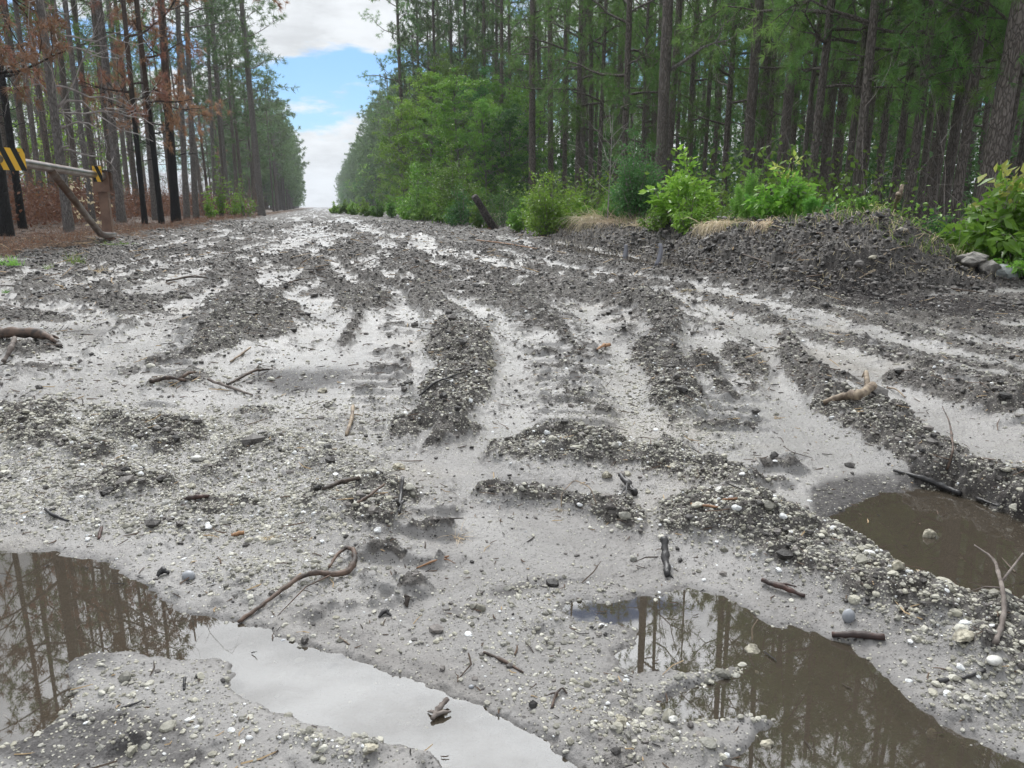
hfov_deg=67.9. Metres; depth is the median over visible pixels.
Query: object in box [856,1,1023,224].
pine tree
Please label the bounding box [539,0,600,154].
pine tree
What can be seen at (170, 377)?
stick
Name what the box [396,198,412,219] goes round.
leafy shrub
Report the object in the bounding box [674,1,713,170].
pine tree
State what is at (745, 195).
feathery weed
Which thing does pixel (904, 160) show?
pine tree
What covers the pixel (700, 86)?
pine tree
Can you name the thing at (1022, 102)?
pine tree
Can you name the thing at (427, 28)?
pine tree
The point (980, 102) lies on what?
pine tree
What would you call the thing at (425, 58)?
pine tree
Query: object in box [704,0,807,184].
pine tree
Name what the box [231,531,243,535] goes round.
stick
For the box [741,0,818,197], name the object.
pine tree
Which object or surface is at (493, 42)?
pine tree
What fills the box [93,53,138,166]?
pine tree
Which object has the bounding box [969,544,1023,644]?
stick
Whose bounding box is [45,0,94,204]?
pine tree
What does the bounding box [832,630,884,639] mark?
stick
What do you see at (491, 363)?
stone
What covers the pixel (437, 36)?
pine tree
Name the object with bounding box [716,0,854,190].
pine tree
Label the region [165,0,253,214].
pine tree
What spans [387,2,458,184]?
pine tree
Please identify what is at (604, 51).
pine tree
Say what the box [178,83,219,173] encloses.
pine tree
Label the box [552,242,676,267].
puddle water
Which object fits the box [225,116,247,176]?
pine tree
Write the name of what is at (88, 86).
pine tree
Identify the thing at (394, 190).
leafy tree
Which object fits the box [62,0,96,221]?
pine tree
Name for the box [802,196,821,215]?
feathery weed
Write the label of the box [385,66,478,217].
leafy tree
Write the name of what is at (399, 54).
pine tree
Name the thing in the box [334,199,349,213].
leafy shrub
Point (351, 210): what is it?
leafy shrub
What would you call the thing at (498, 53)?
pine tree
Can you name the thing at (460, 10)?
pine tree
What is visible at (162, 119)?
pine tree
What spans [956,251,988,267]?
rock
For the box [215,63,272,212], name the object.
pine tree
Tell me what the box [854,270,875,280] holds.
stick
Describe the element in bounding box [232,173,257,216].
leafy shrub
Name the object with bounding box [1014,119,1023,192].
pine tree
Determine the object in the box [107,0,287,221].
pine tree
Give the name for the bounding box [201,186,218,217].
leafy shrub
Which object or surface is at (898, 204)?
bank greenery
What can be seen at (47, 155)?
pine tree
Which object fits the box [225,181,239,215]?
leafy shrub
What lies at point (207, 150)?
pine tree
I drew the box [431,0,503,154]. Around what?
pine tree
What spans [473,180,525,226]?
leafy shrub
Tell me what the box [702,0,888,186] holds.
pine tree
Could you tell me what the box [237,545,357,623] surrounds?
root
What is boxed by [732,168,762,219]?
feathery weed
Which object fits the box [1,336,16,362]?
stick
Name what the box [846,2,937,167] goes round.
pine tree
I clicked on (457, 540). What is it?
dry grass
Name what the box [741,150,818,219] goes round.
leafy shrub
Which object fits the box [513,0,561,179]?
pine tree
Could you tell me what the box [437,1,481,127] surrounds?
pine tree
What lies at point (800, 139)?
pine tree
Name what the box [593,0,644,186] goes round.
pine tree
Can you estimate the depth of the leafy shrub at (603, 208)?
13.94 m
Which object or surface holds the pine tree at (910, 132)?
on the ground at (886, 727)
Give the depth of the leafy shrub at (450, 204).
23.28 m
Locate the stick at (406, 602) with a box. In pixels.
[403,594,409,606]
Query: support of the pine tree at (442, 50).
on the ground at (886, 727)
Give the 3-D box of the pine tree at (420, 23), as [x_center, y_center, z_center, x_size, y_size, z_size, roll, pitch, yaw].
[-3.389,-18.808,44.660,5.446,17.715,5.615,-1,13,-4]
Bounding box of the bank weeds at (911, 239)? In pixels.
[488,200,1010,263]
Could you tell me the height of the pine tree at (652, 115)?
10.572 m
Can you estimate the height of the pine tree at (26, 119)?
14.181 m
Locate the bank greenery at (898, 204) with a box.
[490,166,967,249]
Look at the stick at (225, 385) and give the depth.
2.53 m
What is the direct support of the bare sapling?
on the ground at (886, 727)
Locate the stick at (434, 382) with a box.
[419,367,464,395]
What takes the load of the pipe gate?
on the ground at (886, 727)
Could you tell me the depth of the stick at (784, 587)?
1.20 m
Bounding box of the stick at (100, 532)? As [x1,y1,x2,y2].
[97,526,102,539]
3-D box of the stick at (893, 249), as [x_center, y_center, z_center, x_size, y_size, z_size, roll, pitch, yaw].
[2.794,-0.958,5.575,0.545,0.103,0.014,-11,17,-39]
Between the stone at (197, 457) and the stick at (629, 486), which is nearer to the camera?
the stick at (629, 486)
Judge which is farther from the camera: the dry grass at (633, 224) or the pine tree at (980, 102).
the pine tree at (980, 102)
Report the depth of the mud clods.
4.69 m
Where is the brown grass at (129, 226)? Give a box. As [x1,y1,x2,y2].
[0,210,257,255]
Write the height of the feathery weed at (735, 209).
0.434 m
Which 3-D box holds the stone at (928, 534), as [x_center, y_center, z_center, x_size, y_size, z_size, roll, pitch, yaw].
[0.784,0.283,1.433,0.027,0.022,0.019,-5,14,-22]
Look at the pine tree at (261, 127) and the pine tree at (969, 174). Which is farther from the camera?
the pine tree at (261, 127)
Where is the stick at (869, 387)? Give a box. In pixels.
[823,370,876,404]
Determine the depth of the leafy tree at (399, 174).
73.95 m
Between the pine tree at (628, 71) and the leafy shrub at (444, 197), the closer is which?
the pine tree at (628, 71)
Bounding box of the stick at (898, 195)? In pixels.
[893,184,903,210]
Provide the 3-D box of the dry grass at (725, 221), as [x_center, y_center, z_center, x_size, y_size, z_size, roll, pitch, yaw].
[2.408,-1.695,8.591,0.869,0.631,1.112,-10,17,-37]
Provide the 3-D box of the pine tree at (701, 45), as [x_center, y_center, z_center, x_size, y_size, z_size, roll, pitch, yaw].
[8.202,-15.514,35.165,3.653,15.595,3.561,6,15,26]
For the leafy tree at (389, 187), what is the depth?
88.38 m
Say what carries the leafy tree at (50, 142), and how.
on the ground at (886, 727)
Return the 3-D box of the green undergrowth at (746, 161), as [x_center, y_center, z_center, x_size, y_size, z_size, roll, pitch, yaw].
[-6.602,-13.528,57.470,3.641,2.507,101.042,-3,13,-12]
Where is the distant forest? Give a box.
[187,2,1022,210]
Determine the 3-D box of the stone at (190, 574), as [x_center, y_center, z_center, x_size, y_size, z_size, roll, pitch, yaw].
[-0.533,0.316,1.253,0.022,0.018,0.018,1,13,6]
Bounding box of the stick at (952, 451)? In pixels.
[942,407,953,469]
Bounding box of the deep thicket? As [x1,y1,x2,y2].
[469,95,1023,215]
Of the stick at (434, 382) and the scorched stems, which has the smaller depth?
the stick at (434, 382)
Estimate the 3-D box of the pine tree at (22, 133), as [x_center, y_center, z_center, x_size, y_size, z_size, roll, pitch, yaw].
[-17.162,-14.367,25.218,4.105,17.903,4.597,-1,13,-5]
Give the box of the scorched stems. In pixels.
[8,144,139,223]
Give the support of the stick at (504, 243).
on the ground at (886, 727)
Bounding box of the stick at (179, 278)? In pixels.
[166,276,208,281]
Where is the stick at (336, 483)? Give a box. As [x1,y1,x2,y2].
[322,476,359,490]
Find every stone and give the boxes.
[162,499,171,505]
[182,570,194,579]
[190,455,207,460]
[317,388,327,392]
[364,742,378,754]
[392,463,405,469]
[487,359,496,366]
[602,471,612,477]
[616,714,627,725]
[669,715,676,722]
[744,644,760,655]
[760,739,773,750]
[842,609,854,622]
[891,560,904,570]
[922,529,936,540]
[952,628,974,642]
[986,655,1002,665]
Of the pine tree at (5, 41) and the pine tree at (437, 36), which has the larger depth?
the pine tree at (437, 36)
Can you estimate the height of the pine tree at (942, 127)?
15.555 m
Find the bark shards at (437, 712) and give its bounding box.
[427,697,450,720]
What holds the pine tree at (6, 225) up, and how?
on the ground at (886, 727)
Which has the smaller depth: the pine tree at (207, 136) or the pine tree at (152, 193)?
the pine tree at (152, 193)
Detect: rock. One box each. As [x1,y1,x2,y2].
[868,255,876,259]
[892,227,907,233]
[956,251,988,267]
[977,260,1001,275]
[994,264,1020,279]
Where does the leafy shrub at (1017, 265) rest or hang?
on the ground at (886, 727)
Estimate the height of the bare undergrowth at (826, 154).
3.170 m
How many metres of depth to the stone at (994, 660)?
0.95 m
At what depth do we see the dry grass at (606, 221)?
12.81 m
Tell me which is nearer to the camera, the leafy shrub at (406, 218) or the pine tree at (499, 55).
the leafy shrub at (406, 218)
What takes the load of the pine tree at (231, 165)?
on the ground at (886, 727)
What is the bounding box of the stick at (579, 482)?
[561,480,596,506]
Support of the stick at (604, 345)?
on the ground at (886, 727)
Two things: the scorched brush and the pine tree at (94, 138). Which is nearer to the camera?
the scorched brush
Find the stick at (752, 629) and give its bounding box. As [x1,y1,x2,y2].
[751,619,757,639]
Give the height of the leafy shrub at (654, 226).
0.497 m
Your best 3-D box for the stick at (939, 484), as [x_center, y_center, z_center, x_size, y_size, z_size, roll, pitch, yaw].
[0.917,0.214,1.680,0.025,0.025,0.146,-12,18,-42]
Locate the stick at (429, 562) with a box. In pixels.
[416,555,455,567]
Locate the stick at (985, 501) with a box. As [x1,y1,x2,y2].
[975,496,1000,506]
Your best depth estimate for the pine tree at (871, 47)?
10.53 m
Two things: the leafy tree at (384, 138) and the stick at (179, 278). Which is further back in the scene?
the leafy tree at (384, 138)
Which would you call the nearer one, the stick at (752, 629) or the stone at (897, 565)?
the stick at (752, 629)
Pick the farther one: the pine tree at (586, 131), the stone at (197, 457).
the pine tree at (586, 131)
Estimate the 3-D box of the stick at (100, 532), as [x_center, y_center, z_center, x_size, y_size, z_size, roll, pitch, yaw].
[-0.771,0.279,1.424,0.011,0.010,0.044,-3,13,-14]
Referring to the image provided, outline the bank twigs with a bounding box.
[552,159,1006,246]
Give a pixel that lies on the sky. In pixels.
(325, 44)
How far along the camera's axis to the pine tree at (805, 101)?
42.42 m
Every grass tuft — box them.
[0,255,25,265]
[60,249,86,264]
[86,263,114,272]
[95,239,127,245]
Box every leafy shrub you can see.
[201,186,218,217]
[212,147,228,216]
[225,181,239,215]
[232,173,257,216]
[329,201,338,213]
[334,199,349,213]
[346,201,360,214]
[356,197,373,215]
[368,198,385,216]
[382,195,399,217]
[392,157,444,219]
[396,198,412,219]
[409,193,433,220]
[423,138,489,222]
[428,194,445,222]
[441,183,485,226]
[442,199,458,224]
[466,193,498,227]
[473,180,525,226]
[505,197,529,231]
[517,168,583,235]
[571,195,590,216]
[597,184,628,219]
[604,125,667,220]
[637,200,668,231]
[638,144,720,226]
[669,194,718,234]
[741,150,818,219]
[820,203,849,214]
[870,201,880,211]
[919,204,962,246]
[933,159,1023,264]
[992,253,1023,276]
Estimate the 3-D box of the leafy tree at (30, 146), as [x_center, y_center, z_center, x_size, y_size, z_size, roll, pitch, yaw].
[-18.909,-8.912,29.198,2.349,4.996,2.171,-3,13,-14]
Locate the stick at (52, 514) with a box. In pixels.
[44,508,69,521]
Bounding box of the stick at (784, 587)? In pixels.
[761,578,805,597]
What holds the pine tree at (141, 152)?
on the ground at (886, 727)
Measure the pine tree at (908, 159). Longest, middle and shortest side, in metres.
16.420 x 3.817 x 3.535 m
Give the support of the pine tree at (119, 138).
on the ground at (886, 727)
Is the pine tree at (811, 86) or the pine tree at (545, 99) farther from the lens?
the pine tree at (545, 99)
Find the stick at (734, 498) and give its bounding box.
[722,497,737,500]
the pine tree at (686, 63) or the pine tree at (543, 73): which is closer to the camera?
the pine tree at (686, 63)
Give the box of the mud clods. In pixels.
[0,208,1023,767]
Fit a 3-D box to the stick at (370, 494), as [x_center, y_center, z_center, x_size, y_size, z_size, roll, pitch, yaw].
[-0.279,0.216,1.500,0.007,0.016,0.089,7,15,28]
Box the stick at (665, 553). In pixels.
[660,536,673,578]
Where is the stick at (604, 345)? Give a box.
[596,343,610,349]
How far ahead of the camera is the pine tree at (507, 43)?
53.23 m
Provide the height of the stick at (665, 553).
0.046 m
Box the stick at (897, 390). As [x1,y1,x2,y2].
[888,387,905,397]
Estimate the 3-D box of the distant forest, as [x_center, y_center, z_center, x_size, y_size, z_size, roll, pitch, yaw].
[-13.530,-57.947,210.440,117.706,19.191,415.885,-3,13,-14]
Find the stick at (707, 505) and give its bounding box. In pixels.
[690,503,717,507]
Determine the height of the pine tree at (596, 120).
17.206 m
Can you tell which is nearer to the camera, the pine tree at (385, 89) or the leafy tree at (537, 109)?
the leafy tree at (537, 109)
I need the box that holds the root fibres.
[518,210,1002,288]
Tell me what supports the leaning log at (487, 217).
on the ground at (886, 727)
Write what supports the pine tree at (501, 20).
on the ground at (886, 727)
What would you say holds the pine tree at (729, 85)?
on the ground at (886, 727)
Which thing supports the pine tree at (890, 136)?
on the ground at (886, 727)
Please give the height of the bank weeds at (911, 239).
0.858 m
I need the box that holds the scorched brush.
[6,171,255,226]
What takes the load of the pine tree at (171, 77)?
on the ground at (886, 727)
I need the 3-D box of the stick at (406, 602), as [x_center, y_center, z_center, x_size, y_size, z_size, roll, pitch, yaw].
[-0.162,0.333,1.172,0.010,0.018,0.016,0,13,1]
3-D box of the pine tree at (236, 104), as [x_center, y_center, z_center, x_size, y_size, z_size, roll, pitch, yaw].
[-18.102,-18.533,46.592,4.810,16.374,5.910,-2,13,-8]
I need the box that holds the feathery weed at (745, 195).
[744,193,773,218]
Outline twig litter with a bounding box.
[0,215,1023,767]
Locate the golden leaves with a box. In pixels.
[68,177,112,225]
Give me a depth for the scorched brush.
20.77 m
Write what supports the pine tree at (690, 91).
on the ground at (886, 727)
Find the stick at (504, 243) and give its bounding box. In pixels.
[476,240,536,248]
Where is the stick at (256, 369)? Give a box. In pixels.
[226,363,269,384]
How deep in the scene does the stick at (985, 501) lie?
1.58 m
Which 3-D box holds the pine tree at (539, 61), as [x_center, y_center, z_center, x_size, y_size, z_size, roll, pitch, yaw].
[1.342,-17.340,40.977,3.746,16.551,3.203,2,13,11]
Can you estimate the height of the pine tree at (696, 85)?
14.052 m
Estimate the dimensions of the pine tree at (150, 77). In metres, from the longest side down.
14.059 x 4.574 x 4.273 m
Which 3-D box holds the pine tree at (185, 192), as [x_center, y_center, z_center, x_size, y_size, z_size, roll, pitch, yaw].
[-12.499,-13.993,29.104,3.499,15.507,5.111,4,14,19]
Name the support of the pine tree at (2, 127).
on the ground at (886, 727)
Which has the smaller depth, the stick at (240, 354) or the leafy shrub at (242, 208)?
the stick at (240, 354)
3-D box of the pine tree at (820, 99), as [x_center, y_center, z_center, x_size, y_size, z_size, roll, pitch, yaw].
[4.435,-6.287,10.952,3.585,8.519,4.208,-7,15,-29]
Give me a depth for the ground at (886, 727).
1.46 m
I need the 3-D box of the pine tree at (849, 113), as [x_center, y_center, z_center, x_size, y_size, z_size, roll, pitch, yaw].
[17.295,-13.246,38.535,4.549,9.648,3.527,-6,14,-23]
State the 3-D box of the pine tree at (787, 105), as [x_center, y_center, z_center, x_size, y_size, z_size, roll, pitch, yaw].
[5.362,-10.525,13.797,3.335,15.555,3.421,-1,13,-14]
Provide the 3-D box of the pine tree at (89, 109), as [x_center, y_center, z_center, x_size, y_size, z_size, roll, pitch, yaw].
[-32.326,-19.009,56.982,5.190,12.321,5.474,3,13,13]
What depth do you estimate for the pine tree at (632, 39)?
27.88 m
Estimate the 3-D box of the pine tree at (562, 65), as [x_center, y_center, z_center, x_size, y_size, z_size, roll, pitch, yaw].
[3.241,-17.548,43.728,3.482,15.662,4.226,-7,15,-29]
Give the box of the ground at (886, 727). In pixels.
[0,207,1023,767]
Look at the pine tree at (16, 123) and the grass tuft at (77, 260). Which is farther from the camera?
the pine tree at (16, 123)
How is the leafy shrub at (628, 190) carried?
on the ground at (886, 727)
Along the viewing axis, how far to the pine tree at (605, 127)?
49.72 m
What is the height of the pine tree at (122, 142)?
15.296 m
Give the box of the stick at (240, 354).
[230,347,250,362]
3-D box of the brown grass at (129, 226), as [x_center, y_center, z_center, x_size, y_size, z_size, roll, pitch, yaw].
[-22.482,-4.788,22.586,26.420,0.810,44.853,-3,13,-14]
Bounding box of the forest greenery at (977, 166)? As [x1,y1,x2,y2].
[522,64,1023,222]
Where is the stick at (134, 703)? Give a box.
[121,700,142,707]
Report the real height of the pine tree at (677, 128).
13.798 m
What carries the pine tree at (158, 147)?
on the ground at (886, 727)
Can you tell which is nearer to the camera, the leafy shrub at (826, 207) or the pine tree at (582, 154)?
the leafy shrub at (826, 207)
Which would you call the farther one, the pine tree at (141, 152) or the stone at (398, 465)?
the pine tree at (141, 152)
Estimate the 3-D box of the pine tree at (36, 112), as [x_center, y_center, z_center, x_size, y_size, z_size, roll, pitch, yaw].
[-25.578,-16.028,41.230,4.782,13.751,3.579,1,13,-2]
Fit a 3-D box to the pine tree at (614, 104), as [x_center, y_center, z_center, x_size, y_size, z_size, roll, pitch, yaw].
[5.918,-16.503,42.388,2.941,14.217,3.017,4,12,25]
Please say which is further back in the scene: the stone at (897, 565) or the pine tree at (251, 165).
the pine tree at (251, 165)
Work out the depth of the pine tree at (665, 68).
14.21 m
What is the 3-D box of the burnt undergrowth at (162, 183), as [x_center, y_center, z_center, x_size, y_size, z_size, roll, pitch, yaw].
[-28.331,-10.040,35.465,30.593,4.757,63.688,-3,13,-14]
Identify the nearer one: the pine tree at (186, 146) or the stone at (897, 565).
the stone at (897, 565)
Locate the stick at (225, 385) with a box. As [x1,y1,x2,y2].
[207,378,252,395]
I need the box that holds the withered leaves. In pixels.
[7,170,256,219]
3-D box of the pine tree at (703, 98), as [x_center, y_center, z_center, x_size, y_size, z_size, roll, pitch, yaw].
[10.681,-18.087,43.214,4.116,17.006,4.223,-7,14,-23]
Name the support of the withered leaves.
on the ground at (886, 727)
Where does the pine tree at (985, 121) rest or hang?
on the ground at (886, 727)
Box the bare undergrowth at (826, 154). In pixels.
[426,24,1010,227]
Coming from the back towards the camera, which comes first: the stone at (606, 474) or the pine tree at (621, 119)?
the pine tree at (621, 119)
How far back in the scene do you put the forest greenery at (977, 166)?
24.42 m
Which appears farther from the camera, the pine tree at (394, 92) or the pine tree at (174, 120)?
the pine tree at (394, 92)
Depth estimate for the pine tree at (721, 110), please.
45.70 m
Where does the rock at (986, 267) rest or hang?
on the ground at (886, 727)
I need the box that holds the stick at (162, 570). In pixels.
[156,566,169,576]
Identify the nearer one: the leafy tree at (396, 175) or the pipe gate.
the pipe gate
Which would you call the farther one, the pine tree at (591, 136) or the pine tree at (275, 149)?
the pine tree at (275, 149)
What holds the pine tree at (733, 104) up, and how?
on the ground at (886, 727)
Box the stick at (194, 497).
[177,494,208,500]
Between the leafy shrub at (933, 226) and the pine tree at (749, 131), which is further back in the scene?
the pine tree at (749, 131)
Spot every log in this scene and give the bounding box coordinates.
[0,326,62,347]
[471,194,498,229]
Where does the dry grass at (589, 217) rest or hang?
on the ground at (886, 727)
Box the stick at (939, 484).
[893,469,961,495]
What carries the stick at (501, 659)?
on the ground at (886, 727)
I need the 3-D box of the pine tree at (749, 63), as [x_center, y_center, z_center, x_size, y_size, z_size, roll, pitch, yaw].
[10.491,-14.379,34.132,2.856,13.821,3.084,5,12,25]
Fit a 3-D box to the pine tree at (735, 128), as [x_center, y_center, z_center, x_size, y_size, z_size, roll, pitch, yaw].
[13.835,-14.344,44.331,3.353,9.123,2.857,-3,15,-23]
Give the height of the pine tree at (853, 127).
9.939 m
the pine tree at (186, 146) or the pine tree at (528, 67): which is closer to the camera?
the pine tree at (528, 67)
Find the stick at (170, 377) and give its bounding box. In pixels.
[149,371,196,383]
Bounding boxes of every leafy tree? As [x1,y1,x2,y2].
[3,86,51,215]
[21,27,86,194]
[70,59,133,198]
[366,95,429,205]
[377,99,439,215]
[378,172,396,201]
[379,165,401,206]
[383,138,418,203]
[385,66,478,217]
[385,159,401,188]
[389,53,523,188]
[401,94,472,218]
[403,68,519,210]
[425,64,522,195]
[448,74,571,205]
[450,90,522,209]
[473,100,556,207]
[505,80,572,205]
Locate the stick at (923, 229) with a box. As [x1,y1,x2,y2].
[921,228,944,241]
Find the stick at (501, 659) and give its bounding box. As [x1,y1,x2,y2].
[483,651,523,672]
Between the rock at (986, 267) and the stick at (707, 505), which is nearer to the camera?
the stick at (707, 505)
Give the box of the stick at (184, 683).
[183,677,186,690]
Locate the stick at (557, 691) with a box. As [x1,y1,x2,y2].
[546,687,566,706]
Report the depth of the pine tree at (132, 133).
77.67 m
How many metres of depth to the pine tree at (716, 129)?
27.15 m
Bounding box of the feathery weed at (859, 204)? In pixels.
[854,195,878,211]
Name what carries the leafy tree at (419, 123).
on the ground at (886, 727)
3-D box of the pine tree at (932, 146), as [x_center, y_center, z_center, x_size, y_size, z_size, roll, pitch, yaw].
[11.538,-10.883,19.881,2.713,13.402,2.912,-11,17,-38]
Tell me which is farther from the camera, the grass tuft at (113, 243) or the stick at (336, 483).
the grass tuft at (113, 243)
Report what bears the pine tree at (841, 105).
on the ground at (886, 727)
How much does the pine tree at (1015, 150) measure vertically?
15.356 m
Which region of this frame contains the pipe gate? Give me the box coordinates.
[0,147,116,240]
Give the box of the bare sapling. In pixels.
[561,102,644,219]
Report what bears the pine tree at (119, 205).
on the ground at (886, 727)
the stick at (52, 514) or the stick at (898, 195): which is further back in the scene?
the stick at (898, 195)
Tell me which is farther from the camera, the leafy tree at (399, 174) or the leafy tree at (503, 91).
the leafy tree at (399, 174)
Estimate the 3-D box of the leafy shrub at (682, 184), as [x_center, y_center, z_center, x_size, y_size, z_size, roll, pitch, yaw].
[2.250,-2.571,10.118,1.044,1.188,1.020,-12,18,-41]
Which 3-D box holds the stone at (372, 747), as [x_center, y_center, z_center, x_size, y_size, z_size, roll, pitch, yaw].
[-0.159,0.408,0.849,0.020,0.010,0.016,0,13,1]
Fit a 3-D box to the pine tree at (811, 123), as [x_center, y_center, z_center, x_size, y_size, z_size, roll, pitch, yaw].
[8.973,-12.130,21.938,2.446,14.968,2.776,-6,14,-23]
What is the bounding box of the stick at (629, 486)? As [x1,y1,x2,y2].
[617,473,637,497]
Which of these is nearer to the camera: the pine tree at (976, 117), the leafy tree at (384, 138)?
the pine tree at (976, 117)
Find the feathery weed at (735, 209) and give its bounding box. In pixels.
[729,184,744,218]
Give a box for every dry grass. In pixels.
[438,522,474,546]
[557,203,619,235]
[566,199,636,229]
[621,216,649,228]
[671,208,748,239]
[683,220,717,237]
[742,217,785,235]
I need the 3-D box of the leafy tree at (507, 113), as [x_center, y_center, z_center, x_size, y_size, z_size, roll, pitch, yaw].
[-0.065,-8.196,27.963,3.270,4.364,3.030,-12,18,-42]
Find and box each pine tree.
[0,0,35,211]
[0,0,39,139]
[0,0,61,228]
[0,0,72,236]
[0,0,88,158]
[0,0,111,166]
[0,1,77,179]
[0,5,37,210]
[0,18,33,129]
[0,69,13,218]
[0,70,31,155]
[1,15,30,124]
[4,63,34,174]
[6,0,69,215]
[9,0,46,218]
[24,83,64,158]
[25,69,81,183]
[32,57,103,159]
[41,0,122,215]
[41,29,90,165]
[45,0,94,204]
[48,0,120,167]
[56,45,127,165]
[57,0,140,214]
[57,36,121,162]
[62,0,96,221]
[63,0,159,217]
[66,56,118,165]
[68,0,183,216]
[71,0,170,223]
[75,0,134,222]
[78,54,134,162]
[81,0,207,223]
[86,2,152,191]
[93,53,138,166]
[94,71,142,185]
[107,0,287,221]
[113,82,156,171]
[114,40,163,200]
[115,21,198,190]
[118,0,239,218]
[120,0,160,219]
[124,59,188,178]
[127,0,241,218]
[137,17,202,202]
[141,0,221,214]
[154,104,188,183]
[162,106,209,189]
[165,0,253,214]
[168,0,262,213]
[174,103,201,178]
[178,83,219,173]
[184,0,261,214]
[184,60,227,194]
[191,0,281,209]
[194,70,239,189]
[195,0,298,215]
[195,27,275,201]
[195,102,227,195]
[213,23,295,209]
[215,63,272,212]
[215,80,250,177]
[216,95,248,188]
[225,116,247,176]
[231,86,275,172]
[242,81,288,211]
[255,80,291,210]
[356,0,433,197]
[364,90,397,194]
[367,73,394,196]
[369,83,412,195]
[375,83,411,160]
[378,0,487,172]
[378,73,421,170]
[382,0,459,196]
[384,22,431,160]
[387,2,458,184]
[391,0,480,133]
[395,21,461,126]
[409,0,494,164]
[428,0,467,100]
[429,42,481,173]
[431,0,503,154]
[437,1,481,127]
[442,0,528,186]
[443,0,570,183]
[455,0,545,211]
[456,0,504,183]
[456,0,546,138]
[467,0,519,166]
[467,0,528,175]
[468,0,515,103]
[477,0,522,202]
[490,47,546,177]
[493,0,655,197]
[498,0,606,197]
[503,0,567,176]
[504,0,558,180]
[504,0,577,201]
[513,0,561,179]
[523,0,634,200]
[524,0,606,199]
[528,0,659,207]
[535,0,561,148]
[535,0,562,175]
[536,0,689,183]
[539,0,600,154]
[541,0,599,164]
[541,1,577,195]
[544,7,600,165]
[553,0,617,119]
[558,7,607,208]
[564,0,621,211]
[568,21,616,158]
[568,28,599,137]
[575,0,657,182]
[588,0,699,174]
[588,3,617,195]
[588,9,617,174]
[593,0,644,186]
[593,3,651,188]
[594,96,629,178]
[596,3,637,183]
[599,0,642,131]
[599,0,719,178]
[610,0,697,171]
[612,1,651,80]
[623,0,682,183]
[623,0,770,175]
[635,12,672,146]
[653,0,710,189]
[654,0,734,212]
[666,0,682,196]
[669,0,721,189]
[669,0,812,205]
[669,0,957,186]
[670,0,704,161]
[671,0,724,92]
[671,2,721,140]
[673,0,726,172]
[674,0,709,178]
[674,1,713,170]
[674,24,721,174]
[680,0,747,213]
[682,0,753,195]
[684,0,741,190]
[685,0,732,204]
[699,13,747,198]
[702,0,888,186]
[702,10,744,169]
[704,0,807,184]
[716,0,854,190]
[719,0,778,114]
[720,22,757,155]
[722,56,770,166]
[724,15,751,183]
[727,0,774,208]
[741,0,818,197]
[743,0,804,194]
[758,41,806,165]
[765,0,884,180]
[765,0,994,210]
[767,0,1000,206]
[769,6,817,176]
[773,0,800,193]
[777,0,927,201]
[779,7,829,152]
[781,3,826,168]
[784,0,1023,220]
[789,0,975,212]
[797,0,861,212]
[797,1,886,191]
[806,0,853,213]
[811,7,833,194]
[821,0,904,207]
[829,3,931,194]
[833,60,898,152]
[835,0,933,195]
[837,0,978,212]
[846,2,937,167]
[849,2,990,147]
[853,0,1023,219]
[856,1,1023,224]
[874,0,1023,231]
[880,2,919,203]
[886,7,929,212]
[893,2,925,212]
[909,9,1004,201]
[921,0,989,227]
[926,0,1023,209]
[934,87,976,171]
[935,1,978,228]
[942,0,1023,109]
[950,0,1023,117]
[954,11,1023,154]
[955,1,997,184]
[955,10,1003,214]
[961,25,997,214]
[974,0,1023,220]
[974,21,1023,152]
[1003,77,1023,208]
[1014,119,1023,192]
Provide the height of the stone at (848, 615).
0.023 m
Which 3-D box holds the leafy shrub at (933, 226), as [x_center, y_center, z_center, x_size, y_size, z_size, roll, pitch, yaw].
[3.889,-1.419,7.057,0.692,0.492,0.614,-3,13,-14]
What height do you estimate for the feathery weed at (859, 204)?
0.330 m
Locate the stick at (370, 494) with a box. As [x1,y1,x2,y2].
[357,483,384,502]
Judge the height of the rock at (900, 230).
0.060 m
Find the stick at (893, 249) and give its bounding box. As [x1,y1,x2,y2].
[875,245,909,261]
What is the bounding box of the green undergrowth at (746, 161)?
[375,124,929,219]
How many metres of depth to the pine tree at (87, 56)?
42.54 m
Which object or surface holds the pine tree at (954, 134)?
on the ground at (886, 727)
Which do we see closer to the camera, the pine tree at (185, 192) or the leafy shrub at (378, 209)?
the pine tree at (185, 192)
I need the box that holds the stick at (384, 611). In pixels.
[378,608,391,617]
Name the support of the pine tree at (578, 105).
on the ground at (886, 727)
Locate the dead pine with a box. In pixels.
[0,0,167,232]
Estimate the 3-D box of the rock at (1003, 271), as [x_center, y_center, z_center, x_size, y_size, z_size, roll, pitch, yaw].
[3.680,-0.829,5.647,0.207,0.123,0.156,2,13,7]
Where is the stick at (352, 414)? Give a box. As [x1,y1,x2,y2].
[345,404,361,435]
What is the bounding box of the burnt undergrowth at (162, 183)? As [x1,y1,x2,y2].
[0,86,274,220]
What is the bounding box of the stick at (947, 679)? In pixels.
[936,668,985,682]
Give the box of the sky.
[0,0,983,206]
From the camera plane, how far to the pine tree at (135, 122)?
20.40 m
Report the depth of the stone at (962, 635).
1.00 m
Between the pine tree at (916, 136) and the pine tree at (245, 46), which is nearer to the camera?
the pine tree at (916, 136)
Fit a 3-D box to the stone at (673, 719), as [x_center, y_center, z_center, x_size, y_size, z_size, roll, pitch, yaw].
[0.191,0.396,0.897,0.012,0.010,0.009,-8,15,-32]

